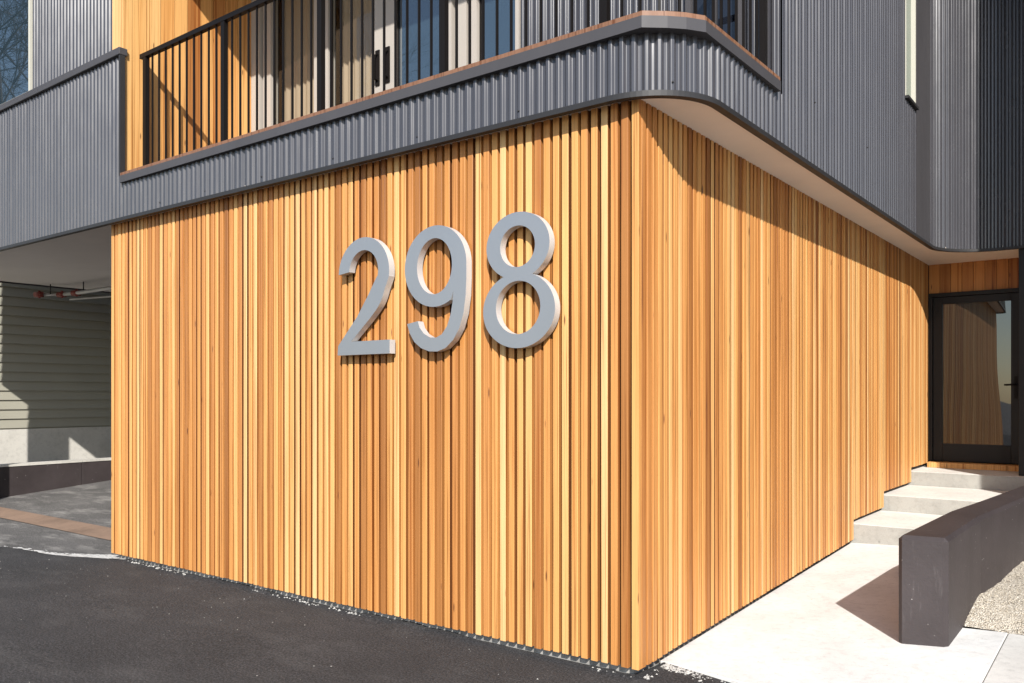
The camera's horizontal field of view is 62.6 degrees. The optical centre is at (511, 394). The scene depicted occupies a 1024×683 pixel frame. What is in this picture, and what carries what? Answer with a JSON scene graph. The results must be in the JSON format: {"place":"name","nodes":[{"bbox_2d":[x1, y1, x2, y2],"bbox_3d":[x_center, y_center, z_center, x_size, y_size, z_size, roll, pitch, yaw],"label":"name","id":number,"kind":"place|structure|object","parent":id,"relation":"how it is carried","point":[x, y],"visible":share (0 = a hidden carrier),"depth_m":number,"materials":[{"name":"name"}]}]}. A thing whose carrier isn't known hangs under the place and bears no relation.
{"place":"outdoors","nodes":[
{"label":"outdoors","id":0,"kind":"place"},
{"bbox_2d":[0,546,729,682],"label":"driveway","id":1,"kind":"structure","parent":0,"point":[93,620],"depth_m":5.30,"materials":[{"name":"black asphalt"}]},
{"bbox_2d":[13,547,118,558],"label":"dust","id":2,"kind":"object","parent":1,"relation":"on","point":[108,556],"visible":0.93,"depth_m":8.11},
{"bbox_2d":[0,539,982,682],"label":"rubble","id":3,"kind":"object","parent":1,"relation":"on","point":[671,667],"visible":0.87,"depth_m":4.70,"materials":[{"name":"grey gravel"}]},
{"bbox_2d":[0,480,1020,663],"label":"ground","id":4,"kind":"structure","parent":0,"point":[90,503],"depth_m":10.35,"materials":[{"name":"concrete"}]},
{"bbox_2d":[0,283,110,463],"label":"neighbour house","id":5,"kind":"structure","parent":4,"relation":"on","point":[55,378],"depth_m":13.76,"materials":[{"name":"wood"}]},
{"bbox_2d":[0,457,110,497],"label":"retaining wall","id":6,"kind":"structure","parent":4,"relation":"on","point":[23,478],"depth_m":12.68,"materials":[{"name":"grey concrete"}]},
{"bbox_2d":[0,507,110,539],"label":"path band","id":7,"kind":"object","parent":4,"relation":"on","point":[92,530],"visible":0.61,"depth_m":9.94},
{"bbox_2d":[0,0,1023,673],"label":"apartment building","id":8,"kind":"structure","parent":4,"relation":"on","point":[782,274],"depth_m":6.20,"materials":[{"name":"brown wood"}]},
{"bbox_2d":[0,0,32,104],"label":"window","id":9,"kind":"structure","parent":8,"relation":"in","point":[16,16],"depth_m":9.16,"materials":[{"name":"blue"}]},
{"bbox_2d":[33,282,110,299],"bbox_3d":[-4.624,-1.500,11.194,4.955,0.210,0.936,0,0,34],"label":"sprinkler pipe","id":10,"kind":"object","parent":8,"relation":"hanging from","point":[62,294],"visible":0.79,"depth_m":12.12,"materials":[{"name":"grey metal"}]},
{"bbox_2d":[251,0,382,131],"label":"sliding door","id":11,"kind":"structure","parent":8,"relation":"in","point":[378,4],"depth_m":8.49,"materials":[{"name":"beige glass"}]},
{"bbox_2d":[338,237,394,355],"bbox_3d":[-1.003,-0.677,5.776,0.516,0.800,0.052,0,0,37],"label":"house number digit","id":12,"kind":"object","parent":8,"relation":"attached to","point":[350,344],"visible":1,"depth_m":5.72,"materials":[{"name":"metal"}]},
{"bbox_2d":[405,225,471,351],"bbox_3d":[-0.476,-0.676,5.374,0.528,0.801,0.052,0,0,37],"label":"house number digit","id":13,"kind":"object","parent":8,"relation":"attached to","point":[455,292],"visible":1,"depth_m":5.31,"materials":[{"name":"metal"}]},
{"bbox_2d":[386,0,520,89],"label":"sliding door","id":14,"kind":"structure","parent":8,"relation":"in","point":[476,5],"depth_m":7.12,"materials":[{"name":"grey"}]},
{"bbox_2d":[483,212,559,347],"bbox_3d":[0.051,-0.676,4.973,0.528,0.801,0.052,0,0,37],"label":"house number digit","id":15,"kind":"object","parent":8,"relation":"attached to","point":[545,324],"visible":1,"depth_m":4.94,"materials":[{"name":"metal"}]},
{"bbox_2d":[685,0,741,45],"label":"window","id":16,"kind":"structure","parent":8,"relation":"in","point":[689,4],"depth_m":5.68,"materials":[{"name":"grey glass"}]},
{"bbox_2d":[905,0,918,109],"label":"window","id":17,"kind":"structure","parent":8,"relation":"in","point":[910,5],"depth_m":8.45,"materials":[{"name":"white glass"}]},
{"bbox_2d":[933,292,1018,463],"bbox_3d":[5.576,-0.195,10.065,0.994,2.002,0.115,0,0,37],"label":"entrance door","id":18,"kind":"structure","parent":8,"relation":"in","point":[976,337],"depth_m":10.10,"materials":[{"name":"glass"}]},
{"bbox_2d":[850,466,1023,545],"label":"concrete steps","id":19,"kind":"structure","parent":4,"relation":"on","point":[926,494],"depth_m":8.66,"materials":[{"name":"beige concrete"}]},
{"bbox_2d":[899,486,1023,646],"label":"wall","id":20,"kind":"structure","parent":4,"relation":"on","point":[954,565],"depth_m":5.00,"materials":[{"name":"grey concrete"}]},
{"bbox_2d":[964,562,1023,634],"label":"gravel","id":21,"kind":"structure","parent":4,"relation":"on","point":[998,607],"depth_m":5.33,"materials":[{"name":"beige gravel"}]},
{"bbox_2d":[660,543,1007,682],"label":"walkway","id":22,"kind":"structure","parent":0,"point":[790,631],"depth_m":5.00,"materials":[{"name":"concrete"}]},
{"bbox_2d":[983,633,1023,682],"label":"pavement","id":23,"kind":"structure","parent":0,"point":[1007,666],"depth_m":4.45,"materials":[{"name":"grey concrete"}]}
]}

